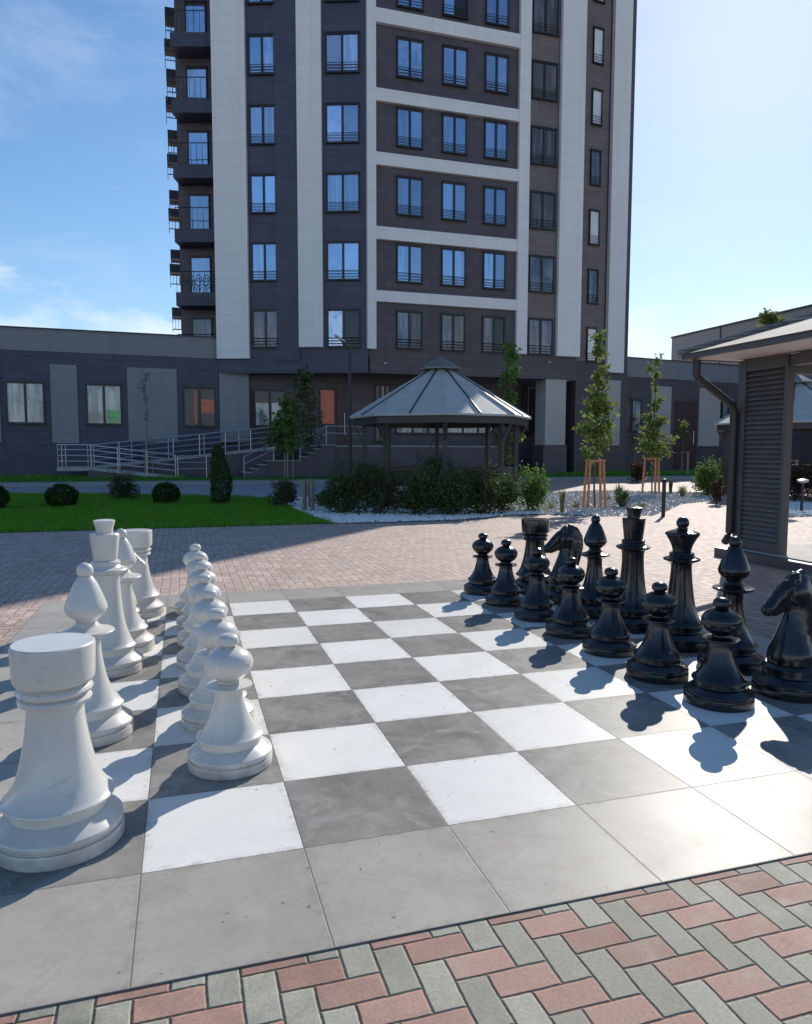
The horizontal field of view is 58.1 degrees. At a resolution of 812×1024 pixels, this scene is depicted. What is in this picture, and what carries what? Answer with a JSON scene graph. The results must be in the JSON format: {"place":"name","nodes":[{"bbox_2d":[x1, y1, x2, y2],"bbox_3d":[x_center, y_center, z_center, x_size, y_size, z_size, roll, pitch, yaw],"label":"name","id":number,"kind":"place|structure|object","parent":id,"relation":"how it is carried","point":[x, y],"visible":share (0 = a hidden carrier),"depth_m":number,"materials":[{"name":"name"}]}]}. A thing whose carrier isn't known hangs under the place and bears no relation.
{"place":"outdoors","nodes":[
{"label":"outdoors","id":0,"kind":"place"},
{"bbox_2d":[0,491,335,532],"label":"lawn","id":1,"kind":"structure","parent":0,"point":[147,528],"depth_m":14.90,"materials":[{"name":"plant"}]},
{"bbox_2d":[44,482,79,506],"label":"clipped shrub","id":2,"kind":"object","parent":1,"relation":"on","point":[70,496],"visible":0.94,"depth_m":19.44,"materials":[{"name":"green plant"}]},
{"bbox_2d":[100,467,144,499],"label":"bush","id":3,"kind":"object","parent":1,"relation":"on","point":[119,487],"visible":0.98,"depth_m":22.28,"materials":[{"name":"green plant"}]},
{"bbox_2d":[150,480,181,503],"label":"clipped shrub","id":4,"kind":"object","parent":1,"relation":"on","point":[166,494],"visible":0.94,"depth_m":20.66,"materials":[{"name":"green plant"}]},
{"bbox_2d":[209,443,233,502],"bbox_3d":[-5.364,-1.111,21.192,0.734,1.764,0.733,-1,5,-17],"label":"column shrub","id":5,"kind":"object","parent":1,"relation":"on","point":[218,455],"visible":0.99,"depth_m":21.04,"materials":[{"name":"green plant"}]},
{"bbox_2d":[266,477,300,506],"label":"shrub","id":6,"kind":"object","parent":1,"relation":"on","point":[284,494],"visible":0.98,"depth_m":19.70,"materials":[{"name":"green plant"}]},
{"bbox_2d":[4,484,397,497],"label":"walkway","id":7,"kind":"structure","parent":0,"point":[258,490],"depth_m":29.06,"materials":[{"name":"grey concrete"}]},
{"bbox_2d":[0,472,696,481],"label":"grass verge","id":8,"kind":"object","parent":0,"point":[234,477],"depth_m":34.89,"materials":[{"name":"plant"}]},
{"bbox_2d":[0,325,285,476],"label":"building","id":9,"kind":"structure","parent":8,"relation":"on","point":[66,386],"depth_m":35.87,"materials":[{"name":"brick"}]},
{"bbox_2d":[5,381,45,424],"bbox_3d":[-18.043,-5.173,34.618,1.670,2.011,0.150,-2,5,-20],"label":"window","id":10,"kind":"structure","parent":9,"relation":"in","point":[24,399],"depth_m":34.64,"materials":[{"name":"glass"}]},
{"bbox_2d":[85,383,122,425],"bbox_3d":[-14.788,-5.260,35.775,1.652,2.018,0.150,-2,5,-20],"label":"window","id":11,"kind":"structure","parent":9,"relation":"in","point":[103,401],"depth_m":35.80,"materials":[{"name":"glass"}]},
{"bbox_2d":[183,386,216,427],"bbox_3d":[-10.530,-5.352,37.289,1.631,2.041,0.150,-2,5,-20],"label":"window","id":12,"kind":"structure","parent":9,"relation":"in","point":[199,402],"depth_m":37.31,"materials":[{"name":"glass"}]},
{"bbox_2d":[253,389,285,427],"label":"window","id":13,"kind":"structure","parent":9,"relation":"in","point":[266,401],"depth_m":38.43,"materials":[{"name":"glass"}]},
{"bbox_2d":[57,426,275,477],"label":"wheelchair ramp","id":14,"kind":"structure","parent":8,"relation":"on","point":[192,465],"depth_m":35.33,"materials":[{"name":"grey metal"}]},
{"bbox_2d":[258,396,317,477],"bbox_3d":[-5.611,-3.520,34.020,2.369,3.867,2.529,5,7,45],"label":"young tree","id":15,"kind":"object","parent":8,"relation":"on","point":[283,429],"visible":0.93,"depth_m":33.74,"materials":[{"name":"green plant"}]},
{"bbox_2d":[241,425,497,476],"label":"entrance steps","id":16,"kind":"structure","parent":8,"relation":"on","point":[322,457],"depth_m":37.25,"materials":[{"name":"concrete"}]},
{"bbox_2d":[164,0,636,473],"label":"apartment tower","id":17,"kind":"structure","parent":8,"relation":"on","point":[394,194],"depth_m":37.71,"materials":[{"name":"brick"}]},
{"bbox_2d":[184,1,205,31],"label":"window","id":18,"kind":"structure","parent":17,"relation":"in","point":[190,25],"depth_m":39.13,"materials":[{"name":"glass"}]},
{"bbox_2d":[185,66,207,98],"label":"window","id":19,"kind":"structure","parent":17,"relation":"in","point":[197,87],"depth_m":39.42,"materials":[{"name":"glass"}]},
{"bbox_2d":[186,130,208,163],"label":"window","id":20,"kind":"structure","parent":17,"relation":"in","point":[192,135],"depth_m":39.70,"materials":[{"name":"glass"}]},
{"bbox_2d":[188,193,209,228],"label":"window","id":21,"kind":"structure","parent":17,"relation":"in","point":[195,199],"depth_m":39.97,"materials":[{"name":"glass"}]},
{"bbox_2d":[189,256,211,291],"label":"window","id":22,"kind":"structure","parent":17,"relation":"in","point":[197,263],"depth_m":40.25,"materials":[{"name":"glass"}]},
{"bbox_2d":[247,33,275,75],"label":"window","id":23,"kind":"structure","parent":17,"relation":"in","point":[260,46],"depth_m":36.02,"materials":[{"name":"glass"}]},
{"bbox_2d":[248,104,276,145],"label":"window","id":24,"kind":"structure","parent":17,"relation":"in","point":[261,116],"depth_m":36.29,"materials":[{"name":"glass"}]},
{"bbox_2d":[249,173,277,213],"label":"window","id":25,"kind":"structure","parent":17,"relation":"in","point":[262,185],"depth_m":36.57,"materials":[{"name":"glass"}]},
{"bbox_2d":[250,242,278,281],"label":"window","id":26,"kind":"structure","parent":17,"relation":"in","point":[263,254],"depth_m":36.85,"materials":[{"name":"glass"}]},
{"bbox_2d":[251,309,278,347],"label":"window","id":27,"kind":"structure","parent":17,"relation":"in","point":[264,328],"depth_m":37.12,"materials":[{"name":"glass"}]},
{"bbox_2d":[319,388,335,425],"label":"window","id":28,"kind":"structure","parent":17,"relation":"in","point":[326,395],"depth_m":39.66,"materials":[{"name":"metal"}]},
{"bbox_2d":[337,389,346,444],"bbox_3d":[-3.506,-5.054,39.908,0.532,3.304,0.139,-1,5,-17],"label":"door","id":29,"kind":"structure","parent":17,"relation":"in","point":[341,393],"depth_m":39.90,"materials":[{"name":"grey paint"}]},
{"bbox_2d":[325,102,359,143],"bbox_3d":[-3.138,-19.209,36.056,1.699,1.930,0.160,0,5,3],"label":"window","id":30,"kind":"structure","parent":17,"relation":"in","point":[342,118],"depth_m":36.09,"materials":[{"name":"glass"}]},
{"bbox_2d":[325,31,359,73],"bbox_3d":[-3.132,-22.518,35.779,1.699,1.930,0.160,0,5,3],"label":"window","id":31,"kind":"structure","parent":17,"relation":"in","point":[341,47],"depth_m":35.80,"materials":[{"name":"glass"}]},
{"bbox_2d":[326,241,359,280],"bbox_3d":[-3.151,-12.592,36.610,1.699,1.930,0.160,0,5,3],"label":"window","id":32,"kind":"structure","parent":17,"relation":"in","point":[343,257],"depth_m":36.64,"materials":[{"name":"glass"}]},
{"bbox_2d":[326,172,359,212],"bbox_3d":[-3.144,-15.901,36.333,1.699,1.930,0.160,0,5,3],"label":"window","id":33,"kind":"structure","parent":17,"relation":"in","point":[342,188],"depth_m":36.37,"materials":[{"name":"glass"}]},
{"bbox_2d":[327,308,359,347],"bbox_3d":[-3.157,-9.284,36.887,1.699,1.930,0.160,0,5,3],"label":"window","id":34,"kind":"structure","parent":17,"relation":"in","point":[345,323],"depth_m":36.91,"materials":[{"name":"glass"}]},
{"bbox_2d":[396,310,422,349],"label":"window","id":35,"kind":"structure","parent":17,"relation":"in","point":[408,323],"depth_m":37.48,"materials":[{"name":"glass"}]},
{"bbox_2d":[396,243,423,284],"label":"window","id":36,"kind":"structure","parent":17,"relation":"in","point":[409,257],"depth_m":37.20,"materials":[{"name":"glass"}]},
{"bbox_2d":[396,175,423,217],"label":"window","id":37,"kind":"structure","parent":17,"relation":"in","point":[409,190],"depth_m":36.92,"materials":[{"name":"glass"}]},
{"bbox_2d":[396,106,423,150],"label":"window","id":38,"kind":"structure","parent":17,"relation":"in","point":[409,120],"depth_m":36.65,"materials":[{"name":"glass"}]},
{"bbox_2d":[396,36,423,81],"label":"window","id":39,"kind":"structure","parent":17,"relation":"in","point":[409,50],"depth_m":36.37,"materials":[{"name":"glass"}]},
{"bbox_2d":[440,313,465,351],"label":"window","id":40,"kind":"structure","parent":17,"relation":"in","point":[452,325],"depth_m":38.20,"materials":[{"name":"glass"}]},
{"bbox_2d":[441,247,466,287],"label":"window","id":41,"kind":"structure","parent":17,"relation":"in","point":[453,260],"depth_m":37.92,"materials":[{"name":"glass"}]},
{"bbox_2d":[441,180,466,221],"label":"window","id":42,"kind":"structure","parent":17,"relation":"in","point":[454,194],"depth_m":37.64,"materials":[{"name":"glass"}]},
{"bbox_2d":[441,113,467,155],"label":"window","id":43,"kind":"structure","parent":17,"relation":"in","point":[454,127],"depth_m":37.36,"materials":[{"name":"glass"}]},
{"bbox_2d":[442,44,468,88],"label":"window","id":44,"kind":"structure","parent":17,"relation":"in","point":[454,58],"depth_m":37.09,"materials":[{"name":"glass"}]},
{"bbox_2d":[481,315,505,353],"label":"window","id":45,"kind":"structure","parent":17,"relation":"in","point":[493,327],"depth_m":38.88,"materials":[{"name":"glass"}]},
{"bbox_2d":[482,251,506,290],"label":"window","id":46,"kind":"structure","parent":17,"relation":"in","point":[494,263],"depth_m":38.61,"materials":[{"name":"glass"}]},
{"bbox_2d":[483,185,507,226],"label":"window","id":47,"kind":"structure","parent":17,"relation":"in","point":[495,198],"depth_m":38.33,"materials":[{"name":"glass"}]},
{"bbox_2d":[483,119,508,161],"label":"window","id":48,"kind":"structure","parent":17,"relation":"in","point":[495,132],"depth_m":38.05,"materials":[{"name":"glass"}]},
{"bbox_2d":[484,51,508,95],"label":"window","id":49,"kind":"structure","parent":17,"relation":"in","point":[496,65],"depth_m":37.78,"materials":[{"name":"glass"}]},
{"bbox_2d":[485,0,509,28],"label":"window","id":50,"kind":"structure","parent":17,"relation":"in","point":[497,11],"depth_m":37.52,"materials":[{"name":"glass"}]},
{"bbox_2d":[521,385,535,433],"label":"window","id":51,"kind":"structure","parent":17,"relation":"in","point":[528,391],"depth_m":43.15,"materials":[{"name":"glass"}]},
{"bbox_2d":[527,318,553,355],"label":"window","id":52,"kind":"structure","parent":17,"relation":"in","point":[540,330],"depth_m":39.67,"materials":[{"name":"glass"}]},
{"bbox_2d":[528,254,554,293],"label":"window","id":53,"kind":"structure","parent":17,"relation":"in","point":[541,267],"depth_m":39.38,"materials":[{"name":"glass"}]},
{"bbox_2d":[529,190,556,230],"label":"window","id":54,"kind":"structure","parent":17,"relation":"in","point":[542,204],"depth_m":39.11,"materials":[{"name":"glass"}]},
{"bbox_2d":[530,125,557,167],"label":"window","id":55,"kind":"structure","parent":17,"relation":"in","point":[543,139],"depth_m":38.84,"materials":[{"name":"glass"}]},
{"bbox_2d":[531,59,558,102],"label":"window","id":56,"kind":"structure","parent":17,"relation":"in","point":[544,73],"depth_m":38.55,"materials":[{"name":"glass"}]},
{"bbox_2d":[532,0,559,37],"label":"window","id":57,"kind":"structure","parent":17,"relation":"in","point":[545,12],"depth_m":38.30,"materials":[{"name":"glass"}]},
{"bbox_2d":[625,357,811,471],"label":"building","id":58,"kind":"structure","parent":8,"relation":"on","point":[696,406],"depth_m":47.47,"materials":[{"name":"brick"}]},
{"bbox_2d":[674,401,697,468],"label":"door","id":59,"kind":"structure","parent":58,"relation":"in","point":[684,410],"depth_m":47.68,"materials":[{"name":"grey metal"}]},
{"bbox_2d":[0,479,811,1023],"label":"paving","id":60,"kind":"structure","parent":0,"point":[730,947],"depth_m":2.35,"materials":[{"name":"brick"}]},
{"bbox_2d":[0,476,695,486],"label":"kerb","id":61,"kind":"structure","parent":60,"relation":"on","point":[244,482],"depth_m":33.16,"materials":[{"name":"concrete"}]},
{"bbox_2d":[0,577,811,1015],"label":"chess board","id":62,"kind":"object","parent":60,"relation":"on","point":[448,753],"visible":0.67,"depth_m":3.30,"materials":[{"name":"tile"}]},
{"bbox_2d":[0,633,124,872],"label":"chess rook","id":63,"kind":"object","parent":62,"relation":"on","point":[61,806],"visible":1,"depth_m":2.76,"materials":[{"name":"white paint"}]},
{"bbox_2d":[59,562,133,748],"bbox_3d":[-1.726,0.744,3.958,0.450,0.948,0.450,-1,5,-17],"label":"chess bishop","id":64,"kind":"object","parent":62,"relation":"on","point":[110,718],"visible":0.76,"depth_m":3.89,"materials":[{"name":"white paint"}]},
{"bbox_2d":[89,519,143,678],"bbox_3d":[-2.098,0.585,5.116,0.464,1.070,0.464,-1,5,-17],"label":"chess king","id":65,"kind":"object","parent":62,"relation":"on","point":[122,656],"visible":0.65,"depth_m":5.03,"materials":[{"name":"white paint"}]},
{"bbox_2d":[116,529,154,652],"bbox_3d":[-2.197,0.600,5.664,0.450,0.948,0.450,-1,5,-17],"label":"chess bishop","id":66,"kind":"object","parent":62,"relation":"on","point":[140,634],"visible":0.55,"depth_m":5.60,"materials":[{"name":"white paint"}]},
{"bbox_2d":[124,528,163,618],"bbox_3d":[-2.541,0.570,6.878,0.480,0.803,0.480,-1,5,-17],"label":"chess rook","id":67,"kind":"object","parent":62,"relation":"on","point":[149,603],"visible":0.47,"depth_m":6.78,"materials":[{"name":"white paint"}]},
{"bbox_2d":[177,562,216,646],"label":"chess pawn","id":68,"kind":"object","parent":62,"relation":"on","point":[188,623],"visible":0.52,"depth_m":5.82,"materials":[{"name":"white paint"}]},
{"bbox_2d":[176,574,220,669],"bbox_3d":[-1.464,0.776,5.316,0.410,0.657,0.410,-1,5,-17],"label":"chess pawn","id":69,"kind":"object","parent":62,"relation":"on","point":[184,655],"visible":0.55,"depth_m":5.23,"materials":[{"name":"white paint"}]},
{"bbox_2d":[178,588,227,696],"bbox_3d":[-1.275,0.824,4.748,0.410,0.657,0.410,-1,5,-17],"label":"chess pawn","id":70,"kind":"object","parent":62,"relation":"on","point":[189,680],"visible":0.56,"depth_m":4.65,"materials":[{"name":"white paint"}]},
{"bbox_2d":[181,608,254,732],"bbox_3d":[-1.077,0.873,4.173,0.410,0.657,0.410,-1,5,-17],"label":"chess pawn","id":71,"kind":"object","parent":62,"relation":"on","point":[196,712],"visible":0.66,"depth_m":4.08,"materials":[{"name":"white paint"}]},
{"bbox_2d":[187,632,271,780],"bbox_3d":[-0.872,0.921,3.605,0.410,0.657,0.410,-1,5,-17],"label":"chess pawn","id":72,"kind":"object","parent":62,"relation":"on","point":[232,743],"visible":1,"depth_m":3.52,"materials":[{"name":"white paint"}]},
{"bbox_2d":[464,533,496,595],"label":"chess pawn","id":73,"kind":"object","parent":62,"relation":"on","point":[482,578],"visible":0.94,"depth_m":7.91,"materials":[{"name":"black paint"}]},
{"bbox_2d":[485,539,523,606],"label":"chess pawn","id":74,"kind":"object","parent":62,"relation":"on","point":[505,589],"visible":0.98,"depth_m":7.33,"materials":[{"name":"black paint"}]},
{"bbox_2d":[516,518,550,593],"bbox_3d":[1.427,0.476,8.087,0.480,0.803,0.480,-1,5,-17],"label":"chess rook","id":75,"kind":"object","parent":62,"relation":"on","point":[535,531],"visible":0.58,"depth_m":7.97,"materials":[{"name":"black paint"}]},
{"bbox_2d":[514,548,556,622],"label":"chess pawn","id":76,"kind":"object","parent":62,"relation":"on","point":[536,601],"visible":0.98,"depth_m":6.70,"materials":[{"name":"black paint"}]},
{"bbox_2d":[543,524,582,604],"bbox_3d":[1.628,0.526,7.524,0.458,0.799,0.450,-1,5,-10],"label":"chess knight","id":77,"kind":"object","parent":62,"relation":"on","point":[566,541],"visible":0.62,"depth_m":7.46,"materials":[{"name":"black paint"}]},
{"bbox_2d":[545,557,592,638],"bbox_3d":[1.397,0.708,6.198,0.410,0.657,0.410,-1,5,-17],"label":"chess pawn","id":78,"kind":"object","parent":62,"relation":"on","point":[570,616],"visible":0.98,"depth_m":6.11,"materials":[{"name":"black paint"}]},
{"bbox_2d":[579,515,609,618],"bbox_3d":[1.791,0.501,6.931,0.450,0.948,0.450,-1,5,-17],"label":"chess bishop","id":79,"kind":"object","parent":62,"relation":"on","point":[595,540],"visible":0.78,"depth_m":6.85,"materials":[{"name":"black paint"}]},
{"bbox_2d":[582,567,636,657],"bbox_3d":[1.581,0.754,5.650,0.410,0.657,0.410,-1,5,-17],"label":"chess pawn","id":80,"kind":"object","parent":62,"relation":"on","point":[609,635],"visible":0.99,"depth_m":5.56,"materials":[{"name":"black paint"}]},
{"bbox_2d":[616,506,650,633],"bbox_3d":[1.980,0.486,6.379,0.464,1.070,0.464,-1,5,-17],"label":"chess king","id":81,"kind":"object","parent":62,"relation":"on","point":[633,547],"visible":0.65,"depth_m":6.28,"materials":[{"name":"black paint"}]},
{"bbox_2d":[626,582,688,684],"bbox_3d":[1.739,0.806,5.031,0.410,0.657,0.410,-1,5,-17],"label":"chess pawn","id":82,"kind":"object","parent":62,"relation":"on","point":[657,658],"visible":1,"depth_m":4.94,"materials":[{"name":"black paint"}]},
{"bbox_2d":[663,517,706,652],"bbox_3d":[2.187,0.553,5.808,0.464,1.034,0.464,-1,5,-17],"label":"chess queen","id":83,"kind":"object","parent":62,"relation":"on","point":[687,632],"visible":0.83,"depth_m":5.71,"materials":[{"name":"black paint"}]},
{"bbox_2d":[683,597,754,712],"bbox_3d":[1.941,0.850,4.509,0.410,0.657,0.410,-1,5,-17],"label":"chess pawn","id":84,"kind":"object","parent":62,"relation":"on","point":[718,682],"visible":1,"depth_m":4.42,"materials":[{"name":"black paint"}]},
{"bbox_2d":[697,536,764,675],"bbox_3d":[2.343,0.644,5.234,0.450,0.948,0.450,-1,5,-17],"label":"chess bishop","id":85,"kind":"object","parent":62,"relation":"on","point":[734,570],"visible":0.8,"depth_m":5.14,"materials":[{"name":"black paint"}]},
{"bbox_2d":[751,569,811,703],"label":"chess knight","id":86,"kind":"object","parent":62,"relation":"on","point":[784,673],"visible":1,"depth_m":4.61,"materials":[{"name":"black paint"}]},
{"bbox_2d":[677,313,811,572],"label":"garden pavilion","id":87,"kind":"structure","parent":60,"relation":"on","point":[773,360],"depth_m":10.18,"materials":[{"name":"grey metal"}]},
{"bbox_2d":[714,375,811,498],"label":"gazebo","id":88,"kind":"object","parent":60,"relation":"on","point":[802,415],"visible":0.34,"depth_m":24.43,"materials":[{"name":"metal"}]},
{"bbox_2d":[0,0,811,359],"label":"sky","id":89,"kind":"structure","parent":0,"point":[721,213],"materials":[{"name":"blue"}]},
{"bbox_2d":[285,497,547,523],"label":"white gravel","id":90,"kind":"structure","parent":0,"point":[351,517],"depth_m":17.19,"materials":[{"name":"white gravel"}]},
{"bbox_2d":[286,363,323,506],"bbox_3d":[-2.783,-2.018,19.591,1.051,3.852,0.883,2,5,17],"label":"young tree","id":91,"kind":"object","parent":90,"relation":"on","point":[307,389],"visible":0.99,"depth_m":19.50,"materials":[{"name":"green plant"}]},
{"bbox_2d":[314,455,373,514],"bbox_3d":[-1.464,-0.655,17.794,1.493,1.517,1.812,-1,5,-17],"label":"shrub","id":92,"kind":"object","parent":90,"relation":"on","point":[337,490],"visible":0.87,"depth_m":17.64,"materials":[{"name":"green plant"}]},
{"bbox_2d":[345,451,419,515],"bbox_3d":[-0.725,-0.668,17.644,1.854,1.603,1.708,-1,5,-17],"label":"shrub","id":93,"kind":"object","parent":90,"relation":"on","point":[378,475],"visible":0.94,"depth_m":17.49,"materials":[{"name":"green plant"}]},
{"bbox_2d":[381,462,443,515],"bbox_3d":[0.206,-0.526,17.363,1.616,1.339,1.688,-1,5,-17],"label":"shrub","id":94,"kind":"object","parent":90,"relation":"on","point":[411,495],"visible":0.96,"depth_m":17.21,"materials":[{"name":"green plant"}]},
{"bbox_2d":[349,357,530,508],"bbox_3d":[1.001,-2.349,21.163,5.058,4.260,5.059,-1,5,-17],"label":"gazebo","id":95,"kind":"object","parent":90,"relation":"on","point":[439,392],"visible":0.83,"depth_m":19.80,"materials":[{"name":"metal"}]},
{"bbox_2d":[413,460,491,515],"bbox_3d":[0.902,-0.568,17.417,1.823,1.366,1.486,-2,5,-28],"label":"shrub","id":96,"kind":"object","parent":90,"relation":"on","point":[450,491],"visible":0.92,"depth_m":17.16,"materials":[{"name":"green plant"}]},
{"bbox_2d":[454,458,509,515],"bbox_3d":[1.782,-0.606,17.727,1.617,1.408,1.734,-4,7,-43],"label":"shrub","id":97,"kind":"object","parent":90,"relation":"on","point":[487,491],"visible":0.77,"depth_m":17.52,"materials":[{"name":"green plant"}]},
{"bbox_2d":[490,471,525,510],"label":"shrub","id":98,"kind":"object","parent":90,"relation":"on","point":[510,490],"visible":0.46,"depth_m":18.26,"materials":[{"name":"green plant"}]},
{"bbox_2d":[511,461,557,510],"bbox_3d":[3.195,-0.657,18.595,1.483,1.337,1.240,-1,5,-17],"label":"shrub","id":99,"kind":"object","parent":90,"relation":"on","point":[535,491],"visible":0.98,"depth_m":18.45,"materials":[{"name":"green plant"}]},
{"bbox_2d":[512,490,726,515],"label":"pale gravel","id":100,"kind":"structure","parent":0,"point":[655,500],"depth_m":22.16,"materials":[{"name":"grey gravel"}]},
{"bbox_2d":[493,341,525,466],"bbox_3d":[3.240,-2.972,23.470,0.996,5.129,1.075,-1,5,-17],"label":"young tree","id":101,"kind":"object","parent":100,"relation":"on","point":[509,373],"visible":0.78,"depth_m":23.32,"materials":[{"name":"green plant"}]},
{"bbox_2d":[582,459,606,507],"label":"tree stakes","id":102,"kind":"object","parent":100,"relation":"on","point":[590,461],"visible":0.84,"depth_m":19.76,"materials":[{"name":"brown wood"}]},
{"bbox_2d":[571,328,621,506],"bbox_3d":[5.228,-2.526,19.779,1.273,4.862,1.325,3,5,29],"label":"young tree","id":103,"kind":"object","parent":100,"relation":"on","point":[604,409],"visible":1,"depth_m":19.72,"materials":[{"name":"green plant"}]},
{"bbox_2d":[633,353,679,493],"bbox_3d":[9.052,-3.223,26.628,1.577,5.122,1.422,-1,5,-17],"label":"young tree","id":104,"kind":"object","parent":100,"relation":"on","point":[653,433],"visible":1,"depth_m":26.52,"materials":[{"name":"green plant"}]},
{"bbox_2d":[689,455,726,495],"bbox_3d":[10.505,-1.262,25.307,1.310,1.483,1.380,2,5,26],"label":"shrub","id":105,"kind":"object","parent":100,"relation":"on","point":[704,476],"visible":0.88,"depth_m":25.27,"materials":[{"name":"green plant"}]},
{"bbox_2d":[671,304,811,364],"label":"building","id":106,"kind":"structure","parent":0,"point":[689,340],"depth_m":68.29,"materials":[{"name":"metal"}]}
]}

